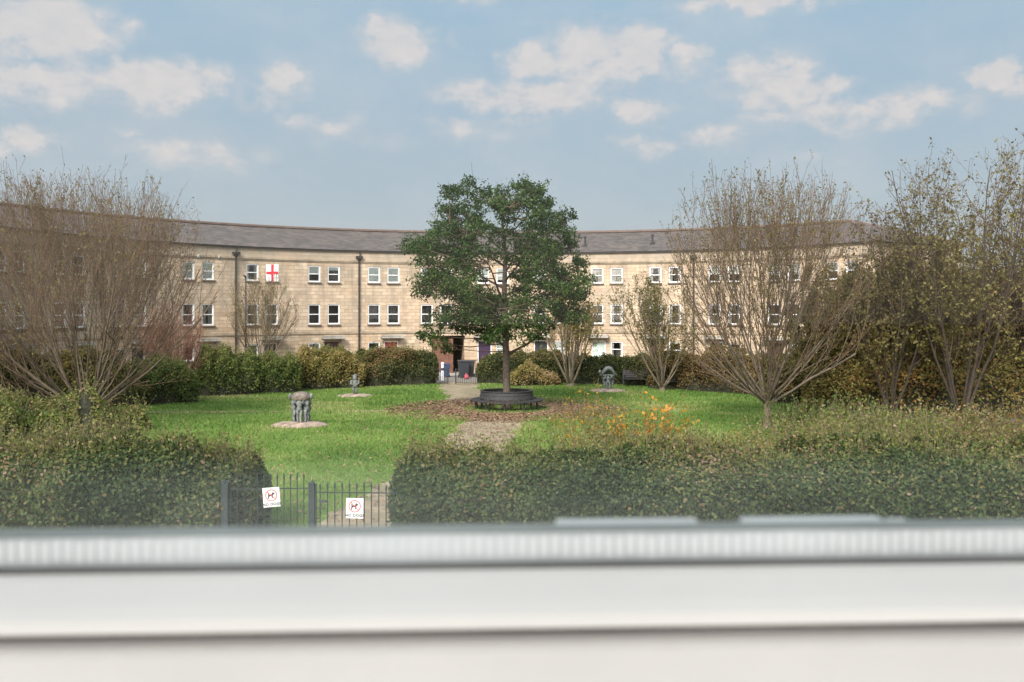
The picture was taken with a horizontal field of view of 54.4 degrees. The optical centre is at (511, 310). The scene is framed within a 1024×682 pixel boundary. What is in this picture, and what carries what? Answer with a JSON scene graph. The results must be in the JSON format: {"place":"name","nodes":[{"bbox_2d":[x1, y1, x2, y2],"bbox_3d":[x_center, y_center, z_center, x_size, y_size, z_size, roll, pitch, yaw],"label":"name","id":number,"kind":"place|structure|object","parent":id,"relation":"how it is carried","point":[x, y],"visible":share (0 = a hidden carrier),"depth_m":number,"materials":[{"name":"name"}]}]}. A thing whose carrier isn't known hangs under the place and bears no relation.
{"place":"outdoors","nodes":[
{"label":"outdoors","id":0,"kind":"place"},
{"bbox_2d":[149,410,400,413],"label":"dirt track","id":1,"kind":"structure","parent":0,"point":[245,411],"depth_m":42.80,"materials":[{"name":"soil"}]},
{"bbox_2d":[317,417,525,525],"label":"path","id":2,"kind":"structure","parent":0,"point":[483,427],"depth_m":25.71,"materials":[{"name":"beige gravel"}]},
{"bbox_2d":[308,479,316,525],"bbox_3d":[-3.608,3.700,18.000,0.144,1.300,0.100,0,0,0],"label":"gate post","id":3,"kind":"object","parent":2,"relation":"on","point":[312,502],"visible":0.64,"depth_m":17.97,"materials":[{"name":"metal"}]},
{"bbox_2d":[317,481,397,525],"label":"railing gate","id":4,"kind":"structure","parent":2,"relation":"on","point":[342,492],"depth_m":17.84,"materials":[{"name":"metal"}]},
{"bbox_2d":[345,498,363,518],"bbox_3d":[-2.810,3.532,17.789,0.342,0.360,0.010,1,0,2],"label":"sign","id":5,"kind":"object","parent":4,"relation":"attached to","point":[354,507],"visible":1,"depth_m":17.79,"materials":[{"name":"white plastic"}]},
{"bbox_2d":[437,382,499,402],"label":"path","id":6,"kind":"structure","parent":0,"point":[459,390],"depth_m":54.06,"materials":[{"name":"beige gravel"}]},
{"bbox_2d":[435,367,447,383],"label":"railing gate","id":7,"kind":"structure","parent":6,"relation":"on","point":[442,375],"depth_m":58.30,"materials":[{"name":"black metal"}]},
{"bbox_2d":[455,358,477,383],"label":"railing gate","id":8,"kind":"structure","parent":6,"relation":"on","point":[466,373],"depth_m":58.30,"materials":[{"name":"black metal"}]},
{"bbox_2d":[4,382,958,526],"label":"lawn","id":9,"kind":"structure","parent":0,"point":[342,477],"depth_m":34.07,"materials":[{"name":"plant"}]},
{"bbox_2d":[0,415,141,448],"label":"scrub","id":10,"kind":"object","parent":9,"relation":"on","point":[29,434],"visible":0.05,"depth_m":22.99,"materials":[{"name":"green plant"}]},
{"bbox_2d":[0,367,153,439],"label":"scrub","id":11,"kind":"object","parent":9,"relation":"on","point":[27,416],"visible":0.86,"depth_m":34.26,"materials":[{"name":"green plant"}]},
{"bbox_2d":[0,344,153,408],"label":"scrub","id":12,"kind":"object","parent":9,"relation":"on","point":[140,389],"visible":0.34,"depth_m":43.99,"materials":[{"name":"green plant"}]},
{"bbox_2d":[0,146,233,407],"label":"bare tree","id":13,"kind":"object","parent":9,"relation":"on","point":[121,281],"visible":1,"depth_m":37.16,"materials":[{"name":"brown plant"}]},
{"bbox_2d":[129,352,200,404],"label":"hedge","id":14,"kind":"object","parent":9,"relation":"on","point":[177,391],"visible":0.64,"depth_m":46.07,"materials":[{"name":"green plant"}]},
{"bbox_2d":[133,294,213,377],"bbox_3d":[-16.954,1.754,49.694,3.630,5.236,3.330,0,0,-37],"label":"twiggy shrub","id":15,"kind":"object","parent":9,"relation":"on","point":[191,343],"visible":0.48,"depth_m":49.61,"materials":[{"name":"red plant"}]},
{"bbox_2d":[190,341,302,396],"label":"hedge","id":16,"kind":"object","parent":9,"relation":"on","point":[225,370],"visible":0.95,"depth_m":51.13,"materials":[{"name":"green plant"}]},
{"bbox_2d":[271,391,327,427],"bbox_3d":[-8.002,3.715,37.596,2.205,1.330,1.886,0,0,0],"label":"statue","id":17,"kind":"object","parent":9,"relation":"on","point":[301,403],"visible":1,"depth_m":37.34,"materials":[{"name":"stone"}]},
{"bbox_2d":[294,339,366,388],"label":"hedge","id":18,"kind":"object","parent":9,"relation":"on","point":[323,366],"visible":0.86,"depth_m":55.22,"materials":[{"name":"green plant"}]},
{"bbox_2d":[338,374,370,396],"bbox_3d":[-7.942,3.790,50.531,1.805,1.180,1.565,0,0,0],"label":"statue","id":19,"kind":"object","parent":9,"relation":"on","point":[355,383],"visible":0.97,"depth_m":50.40,"materials":[{"name":"stone"}]},
{"bbox_2d":[356,340,440,386],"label":"hedge","id":20,"kind":"object","parent":9,"relation":"on","point":[391,365],"visible":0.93,"depth_m":57.55,"materials":[{"name":"green plant"}]},
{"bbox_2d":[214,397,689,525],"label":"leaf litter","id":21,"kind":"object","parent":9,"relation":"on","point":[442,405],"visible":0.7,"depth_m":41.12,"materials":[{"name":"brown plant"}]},
{"bbox_2d":[391,429,541,465],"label":"weed clump","id":22,"kind":"object","parent":9,"relation":"on","point":[486,442],"visible":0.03,"depth_m":22.74,"materials":[{"name":"green plant"}]},
{"bbox_2d":[423,402,596,418],"bbox_3d":[-0.360,4.331,44.050,7.508,0.001,7.610,0,0,38],"label":"earth ring","id":23,"kind":"object","parent":9,"relation":"on","point":[468,413],"visible":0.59,"depth_m":43.17,"materials":[{"name":"soil"}]},
{"bbox_2d":[392,163,598,408],"bbox_3d":[-0.689,-0.967,43.822,9.281,10.834,7.872,0,0,0],"label":"green tree","id":24,"kind":"object","parent":23,"relation":"on","point":[498,310],"visible":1,"depth_m":42.52,"materials":[{"name":"green plant"}]},
{"bbox_2d":[470,388,542,410],"bbox_3d":[-0.240,3.938,43.900,3.240,0.866,3.240,0,0,0],"label":"circular bench","id":25,"kind":"object","parent":23,"relation":"on","point":[505,398],"visible":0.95,"depth_m":42.99,"materials":[{"name":"black metal"}]},
{"bbox_2d":[476,345,570,383],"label":"hedge","id":26,"kind":"object","parent":9,"relation":"on","point":[490,368],"visible":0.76,"depth_m":59.22,"materials":[{"name":"green plant"}]},
{"bbox_2d":[510,359,560,385],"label":"variegated bush","id":27,"kind":"object","parent":9,"relation":"on","point":[527,372],"visible":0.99,"depth_m":57.43,"materials":[{"name":"yellow plant"}]},
{"bbox_2d":[466,421,625,455],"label":"weed clump","id":28,"kind":"object","parent":9,"relation":"on","point":[561,442],"visible":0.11,"depth_m":23.92,"materials":[{"name":"green plant"}]},
{"bbox_2d":[535,288,604,385],"bbox_3d":[3.827,1.230,56.750,4.282,6.503,4.298,0,0,40],"label":"multi stemmed tree","id":29,"kind":"object","parent":9,"relation":"on","point":[567,337],"visible":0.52,"depth_m":56.70,"materials":[{"name":"brown plant"}]},
{"bbox_2d":[541,378,658,450],"bbox_3d":[2.495,3.119,28.122,3.479,2.474,2.608,0,0,0],"label":"shrub","id":30,"kind":"object","parent":9,"relation":"on","point":[590,414],"visible":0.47,"depth_m":28.01,"materials":[{"name":"green plant"}]},
{"bbox_2d":[590,366,625,392],"bbox_3d":[5.113,3.675,53.513,1.887,1.410,1.848,0,0,-44],"label":"statue","id":31,"kind":"object","parent":9,"relation":"on","point":[608,379],"visible":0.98,"depth_m":53.31,"materials":[{"name":"stone"}]},
{"bbox_2d":[567,351,650,385],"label":"hedge","id":32,"kind":"object","parent":9,"relation":"on","point":[591,367],"visible":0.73,"depth_m":58.06,"materials":[{"name":"green plant"}]},
{"bbox_2d":[541,400,710,451],"bbox_3d":[2.864,3.320,25.507,4.756,2.072,2.626,0,0,0],"label":"weed clump","id":33,"kind":"object","parent":9,"relation":"on","point":[597,431],"visible":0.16,"depth_m":25.61,"materials":[{"name":"green plant"}]},
{"bbox_2d":[622,370,648,385],"bbox_3d":[7.092,3.891,57.049,1.550,0.939,0.601,0,0,12],"label":"park bench","id":34,"kind":"object","parent":9,"relation":"on","point":[625,372],"visible":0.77,"depth_m":57.26,"materials":[{"name":"black metal"}]},
{"bbox_2d":[557,423,714,450],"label":"weed clump","id":35,"kind":"object","parent":9,"relation":"on","point":[623,439],"visible":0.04,"depth_m":24.27,"materials":[{"name":"green plant"}]},
{"bbox_2d":[607,387,700,444],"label":"orange shrub","id":36,"kind":"object","parent":9,"relation":"on","point":[661,424],"visible":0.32,"depth_m":25.40,"materials":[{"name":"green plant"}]},
{"bbox_2d":[606,271,704,390],"bbox_3d":[7.705,1.087,53.975,5.344,6.770,4.421,0,0,0],"label":"multi stemmed tree","id":37,"kind":"object","parent":9,"relation":"on","point":[646,312],"visible":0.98,"depth_m":53.87,"materials":[{"name":"brown plant"}]},
{"bbox_2d":[645,341,766,394],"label":"hedge","id":38,"kind":"object","parent":9,"relation":"on","point":[696,381],"visible":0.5,"depth_m":53.16,"materials":[{"name":"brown plant"}]},
{"bbox_2d":[652,422,796,451],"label":"weed clump","id":39,"kind":"object","parent":9,"relation":"on","point":[734,438],"visible":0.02,"depth_m":24.21,"materials":[{"name":"green plant"}]},
{"bbox_2d":[655,150,892,428],"bbox_3d":[9.447,-0.748,36.406,8.450,10.406,7.909,0,0,0],"label":"bare tree","id":40,"kind":"object","parent":9,"relation":"on","point":[773,255],"visible":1,"depth_m":35.99,"materials":[{"name":"brown plant"}]},
{"bbox_2d":[761,342,834,404],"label":"hedge","id":41,"kind":"object","parent":9,"relation":"on","point":[794,383],"visible":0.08,"depth_m":46.07,"materials":[{"name":"green plant"}]},
{"bbox_2d":[715,413,904,448],"bbox_3d":[7.732,3.550,27.049,5.079,1.613,3.789,0,0,0],"label":"weed clump","id":42,"kind":"object","parent":9,"relation":"on","point":[777,437],"visible":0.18,"depth_m":27.02,"materials":[{"name":"green plant"}]},
{"bbox_2d":[761,389,896,437],"bbox_3d":[10.893,3.533,34.023,4.285,1.756,4.008,0,0,-33],"label":"weed clump","id":43,"kind":"object","parent":9,"relation":"on","point":[797,413],"visible":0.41,"depth_m":33.95,"materials":[{"name":"green plant"}]},
{"bbox_2d":[779,262,909,393],"bbox_3d":[14.166,1.129,42.100,5.346,6.525,4.879,0,0,0],"label":"thicket bush","id":44,"kind":"object","parent":9,"relation":"on","point":[833,351],"visible":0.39,"depth_m":40.96,"materials":[{"name":"brown plant"}]},
{"bbox_2d":[762,392,968,450],"bbox_3d":[10.291,3.381,29.049,5.073,1.974,4.761,0,0,-30],"label":"weed clump","id":45,"kind":"object","parent":9,"relation":"on","point":[822,413],"visible":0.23,"depth_m":28.94,"materials":[{"name":"green plant"}]},
{"bbox_2d":[820,188,969,419],"bbox_3d":[15.103,-0.209,39.374,5.193,9.360,5.239,0,0,0],"label":"slender tree","id":46,"kind":"object","parent":9,"relation":"on","point":[893,316],"visible":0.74,"depth_m":38.78,"materials":[{"name":"green plant"}]},
{"bbox_2d":[834,393,1023,444],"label":"weed clump","id":47,"kind":"object","parent":9,"relation":"on","point":[986,424],"visible":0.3,"depth_m":29.22,"materials":[{"name":"green plant"}]},
{"bbox_2d":[919,394,1023,441],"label":"weed clump","id":48,"kind":"object","parent":9,"relation":"on","point":[1007,415],"visible":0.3,"depth_m":29.24,"materials":[{"name":"green plant"}]},
{"bbox_2d":[0,0,1023,275],"label":"sky","id":49,"kind":"structure","parent":0,"point":[353,114],"materials":[{"name":"blue"}]},
{"bbox_2d":[436,376,1022,429],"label":"road","id":50,"kind":"structure","parent":0,"point":[459,379],"depth_m":61.93,"materials":[{"name":"gravel"},{"name":"soil"}]},
{"bbox_2d":[444,363,449,376],"bbox_3d":[-4.312,3.893,65.019,0.561,0.907,0.634,0,0,-6],"label":"wheelie bin","id":51,"kind":"object","parent":50,"relation":"on","point":[446,365],"visible":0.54,"depth_m":64.78,"materials":[{"name":"blue plastic"}]},
{"bbox_2d":[457,360,469,377],"bbox_3d":[-3.149,3.776,64.515,0.717,1.141,0.786,0,0,-11],"label":"wheelie bin","id":52,"kind":"object","parent":50,"relation":"on","point":[462,363],"visible":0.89,"depth_m":64.21,"materials":[{"name":"plastic"}]},
{"bbox_2d":[468,360,474,375],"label":"wheelie bin","id":53,"kind":"object","parent":50,"relation":"on","point":[471,370],"visible":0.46,"depth_m":65.23,"materials":[{"name":"plastic"}]},
{"bbox_2d":[866,255,974,354],"bbox_3d":[17.342,0.793,43.303,5.701,7.187,5.211,0,0,-32],"label":"thicket bush","id":54,"kind":"object","parent":50,"relation":"on","point":[911,321],"visible":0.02,"depth_m":42.12,"materials":[{"name":"green plant"}]},
{"bbox_2d":[932,259,1023,357],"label":"thicket bush","id":55,"kind":"object","parent":50,"relation":"on","point":[1002,334],"visible":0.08,"depth_m":41.62,"materials":[{"name":"green plant"}]},
{"label":"ground","id":56,"kind":"structure","parent":0,"visible":0},
{"bbox_2d":[0,405,273,528],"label":"front hedge","id":57,"kind":"object","parent":56,"relation":"on","point":[122,478],"visible":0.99,"depth_m":18.51,"materials":[{"name":"green plant"}]},
{"bbox_2d":[221,480,229,526],"bbox_3d":[-5.244,3.720,18.200,0.154,1.260,0.154,0,0,25],"label":"gate post","id":58,"kind":"object","parent":56,"relation":"on","point":[225,502],"visible":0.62,"depth_m":18.14,"materials":[{"name":"metal"}]},
{"bbox_2d":[229,473,307,526],"bbox_3d":[-4.468,3.646,18.280,1.440,1.348,0.019,0,0,-5],"label":"railing","id":59,"kind":"object","parent":58,"relation":"attached to","point":[257,488],"visible":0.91,"depth_m":18.27,"materials":[{"name":"metal"}]},
{"bbox_2d":[262,487,280,507],"bbox_3d":[-4.403,3.416,18.219,0.336,0.355,0.010,-5,0,-4],"label":"sign","id":60,"kind":"object","parent":59,"relation":"attached to","point":[271,497],"visible":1,"depth_m":18.22,"materials":[{"name":"white plastic"}]},
{"bbox_2d":[225,268,298,354],"bbox_3d":[-15.042,0.926,60.032,4.620,7.061,4.168,0,0,0],"label":"bare tree","id":61,"kind":"object","parent":56,"relation":"on","point":[257,316],"visible":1,"depth_m":59.64,"materials":[{"name":"brown plant"}]},
{"bbox_2d":[0,202,969,372],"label":"crescent building","id":62,"kind":"structure","parent":56,"relation":"on","point":[349,288],"depth_m":66.69,"materials":[{"name":"stone"}]},
{"bbox_2d":[14,303,27,330],"bbox_3d":[-24.372,0.284,49.266,0.260,1.428,0.940,0,0,11],"label":"window","id":63,"kind":"structure","parent":62,"relation":"in","point":[18,303],"depth_m":49.50,"materials":[{"name":"white glass"}]},
{"bbox_2d":[54,302,68,329],"bbox_3d":[-23.660,0.284,52.100,0.260,1.428,0.940,0,0,17],"label":"window","id":64,"kind":"structure","parent":62,"relation":"in","point":[56,302],"depth_m":52.40,"materials":[{"name":"white glass"}]},
{"bbox_2d":[75,303,87,328],"bbox_3d":[-23.218,0.284,53.379,0.260,1.428,0.940,0,0,21],"label":"window","id":65,"kind":"structure","parent":62,"relation":"in","point":[75,303],"depth_m":53.71,"materials":[{"name":"white glass"}]},
{"bbox_2d":[131,347,143,364],"bbox_3d":[-21.517,3.140,57.136,0.105,2.140,1.000,0,0,30],"label":"door","id":66,"kind":"structure","parent":62,"relation":"in","point":[140,354],"depth_m":57.22,"materials":[{"name":"black metal"}]},
{"bbox_2d":[134,303,146,327],"bbox_3d":[-21.384,0.284,57.240,0.263,1.428,0.940,0,0,30],"label":"window","id":67,"kind":"structure","parent":62,"relation":"in","point":[137,303],"depth_m":57.45,"materials":[{"name":"white plastic"}]},
{"bbox_2d":[182,304,193,326],"bbox_3d":[-19.508,0.284,59.998,0.260,1.428,0.940,0,0,38],"label":"window","id":68,"kind":"structure","parent":62,"relation":"in","point":[192,306],"depth_m":60.30,"materials":[{"name":"white plastic"}]},
{"bbox_2d":[182,261,194,280],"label":"window","id":69,"kind":"structure","parent":62,"relation":"in","point":[192,267],"depth_m":60.11,"materials":[{"name":"white glass"}]},
{"bbox_2d":[202,262,215,280],"bbox_3d":[-18.646,-2.386,61.044,0.260,1.168,0.940,0,0,41],"label":"window","id":70,"kind":"structure","parent":62,"relation":"in","point":[210,278],"depth_m":61.14,"materials":[{"name":"white glass"}]},
{"bbox_2d":[202,304,215,326],"bbox_3d":[-18.648,0.284,61.046,0.265,1.428,0.940,0,0,41],"label":"window","id":71,"kind":"structure","parent":62,"relation":"in","point":[210,314],"depth_m":61.19,"materials":[{"name":"white glass"}]},
{"bbox_2d":[247,264,259,281],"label":"window","id":72,"kind":"structure","parent":62,"relation":"in","point":[255,272],"depth_m":63.36,"materials":[{"name":"white glass"}]},
{"bbox_2d":[263,343,276,352],"bbox_3d":[-15.617,3.140,64.060,1.000,2.140,0.105,0,0,-39],"label":"door","id":73,"kind":"structure","parent":62,"relation":"in","point":[275,347],"depth_m":64.06,"materials":[{"name":"black metal"}]},
{"bbox_2d":[266,264,278,280],"bbox_3d":[-15.424,-2.425,64.067,0.860,1.133,0.036,0,0,-39],"label":"flag","id":74,"kind":"object","parent":62,"relation":"on","point":[271,271],"visible":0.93,"depth_m":64.04,"materials":[{"name":"white fabric"}]},
{"bbox_2d":[266,304,278,325],"bbox_3d":[-15.454,0.284,64.107,0.940,1.428,0.260,0,0,-39],"label":"window","id":75,"kind":"structure","parent":62,"relation":"in","point":[276,307],"depth_m":64.34,"materials":[{"name":"white glass"}]},
{"bbox_2d":[308,343,319,348],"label":"window","id":76,"kind":"structure","parent":62,"relation":"in","point":[309,344],"depth_m":65.92,"materials":[{"name":"white glass"}]},
{"bbox_2d":[308,266,321,282],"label":"window","id":77,"kind":"structure","parent":62,"relation":"in","point":[316,269],"depth_m":65.85,"materials":[{"name":"white glass"}]},
{"bbox_2d":[308,304,321,325],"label":"window","id":78,"kind":"structure","parent":62,"relation":"in","point":[311,324],"depth_m":65.77,"materials":[{"name":"white glass"}]},
{"bbox_2d":[324,342,338,348],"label":"door","id":79,"kind":"structure","parent":62,"relation":"in","point":[334,344],"depth_m":66.50,"materials":[{"name":"black wood"}]},
{"bbox_2d":[327,266,340,283],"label":"window","id":80,"kind":"structure","parent":62,"relation":"in","point":[335,268],"depth_m":66.53,"materials":[{"name":"white glass"}]},
{"bbox_2d":[327,304,340,325],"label":"window","id":81,"kind":"structure","parent":62,"relation":"in","point":[329,324],"depth_m":66.50,"materials":[{"name":"white glass"}]},
{"bbox_2d":[367,267,380,283],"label":"window","id":82,"kind":"structure","parent":62,"relation":"in","point":[373,272],"depth_m":67.78,"materials":[{"name":"white glass"}]},
{"bbox_2d":[367,304,380,324],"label":"window","id":83,"kind":"structure","parent":62,"relation":"in","point":[378,314],"depth_m":67.75,"materials":[{"name":"white glass"}]},
{"bbox_2d":[384,341,397,347],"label":"door","id":84,"kind":"structure","parent":62,"relation":"in","point":[385,342],"depth_m":68.16,"materials":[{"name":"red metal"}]},
{"bbox_2d":[387,267,399,283],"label":"window","id":85,"kind":"structure","parent":62,"relation":"in","point":[391,279],"depth_m":68.25,"materials":[{"name":"white glass"}]},
{"bbox_2d":[387,304,399,324],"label":"window","id":86,"kind":"structure","parent":62,"relation":"in","point":[387,304],"depth_m":68.16,"materials":[{"name":"white glass"}]},
{"bbox_2d":[420,304,433,324],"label":"window","id":87,"kind":"structure","parent":62,"relation":"in","point":[431,305],"depth_m":68.88,"materials":[{"name":"white glass"}]},
{"bbox_2d":[477,268,489,284],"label":"window","id":88,"kind":"structure","parent":62,"relation":"in","point":[484,271],"depth_m":69.59,"materials":[{"name":"white glass"}]},
{"bbox_2d":[477,340,491,361],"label":"door","id":89,"kind":"structure","parent":62,"relation":"in","point":[482,348],"depth_m":69.57,"materials":[{"name":"purple metal"}]},
{"bbox_2d":[496,268,508,284],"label":"window","id":90,"kind":"structure","parent":62,"relation":"in","point":[498,276],"depth_m":69.68,"materials":[{"name":"white glass"}]},
{"bbox_2d":[534,340,547,350],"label":"door","id":91,"kind":"structure","parent":62,"relation":"in","point":[542,342],"depth_m":69.61,"materials":[{"name":"grey wood"}]},
{"bbox_2d":[553,341,563,351],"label":"window","id":92,"kind":"structure","parent":62,"relation":"in","point":[556,342],"depth_m":69.52,"materials":[{"name":"white glass"}]},
{"bbox_2d":[590,268,603,284],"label":"window","id":93,"kind":"structure","parent":62,"relation":"in","point":[595,271],"depth_m":69.02,"materials":[{"name":"white glass"}]},
{"bbox_2d":[591,304,603,324],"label":"window","id":94,"kind":"structure","parent":62,"relation":"in","point":[595,323],"depth_m":68.91,"materials":[{"name":"white glass"}]},
{"bbox_2d":[592,341,605,356],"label":"door","id":95,"kind":"structure","parent":62,"relation":"in","point":[602,350],"depth_m":68.98,"materials":[{"name":"white metal"}]},
{"bbox_2d":[609,268,622,284],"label":"window","id":96,"kind":"structure","parent":62,"relation":"in","point":[616,273],"depth_m":68.69,"materials":[{"name":"white glass"}]},
{"bbox_2d":[609,304,622,324],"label":"window","id":97,"kind":"structure","parent":62,"relation":"in","point":[612,307],"depth_m":68.66,"materials":[{"name":"white glass"}]},
{"bbox_2d":[611,342,622,356],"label":"window","id":98,"kind":"structure","parent":62,"relation":"in","point":[612,343],"depth_m":68.65,"materials":[{"name":"white glass"}]},
{"bbox_2d":[649,267,660,283],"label":"window","id":99,"kind":"structure","parent":62,"relation":"in","point":[650,268],"depth_m":67.81,"materials":[{"name":"white glass"}]},
{"bbox_2d":[668,267,680,283],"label":"window","id":100,"kind":"structure","parent":62,"relation":"in","point":[671,281],"depth_m":67.24,"materials":[{"name":"white glass"}]},
{"bbox_2d":[669,304,680,324],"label":"window","id":101,"kind":"structure","parent":62,"relation":"in","point":[669,304],"depth_m":67.17,"materials":[{"name":"white plastic"}]},
{"bbox_2d":[707,304,720,325],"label":"window","id":102,"kind":"structure","parent":62,"relation":"in","point":[709,324],"depth_m":65.95,"materials":[{"name":"white plastic"}]},
{"bbox_2d":[383,407,1023,525],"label":"front hedge","id":103,"kind":"object","parent":56,"relation":"on","point":[856,472],"visible":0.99,"depth_m":18.62,"materials":[{"name":"green plant"}]},
{"bbox_2d":[797,318,1023,417],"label":"bramble bank","id":104,"kind":"structure","parent":56,"relation":"on","point":[923,375],"depth_m":40.20,"materials":[{"name":"green plant"}]},
{"bbox_2d":[866,128,1023,420],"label":"slender tree","id":105,"kind":"object","parent":56,"relation":"on","point":[978,299],"visible":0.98,"depth_m":36.85,"materials":[{"name":"green plant"}]},
{"bbox_2d":[960,180,1023,385],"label":"slender tree","id":106,"kind":"object","parent":56,"relation":"on","point":[1019,299],"visible":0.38,"depth_m":39.77,"materials":[{"name":"green plant"}]},
{"bbox_2d":[997,274,1023,345],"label":"thicket bush","id":107,"kind":"object","parent":56,"relation":"on","point":[1015,321],"visible":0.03,"depth_m":41.80,"materials":[{"name":"green plant"}]},
{"label":"pavement","id":108,"kind":"structure","parent":0,"visible":0},
{"bbox_2d":[243,275,246,350],"bbox_3d":[-16.052,1.105,59.789,0.170,6.490,0.584,0,0,0],"label":"street lamp","id":109,"kind":"object","parent":108,"relation":"on","point":[245,306],"visible":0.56,"depth_m":59.96,"materials":[{"name":"black metal"}]},
{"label":"house wall","id":110,"kind":"structure","parent":0,"visible":0},
{"bbox_2d":[0,516,1023,681],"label":"window","id":111,"kind":"structure","parent":110,"relation":"attached to","point":[821,599],"depth_m":0.47,"materials":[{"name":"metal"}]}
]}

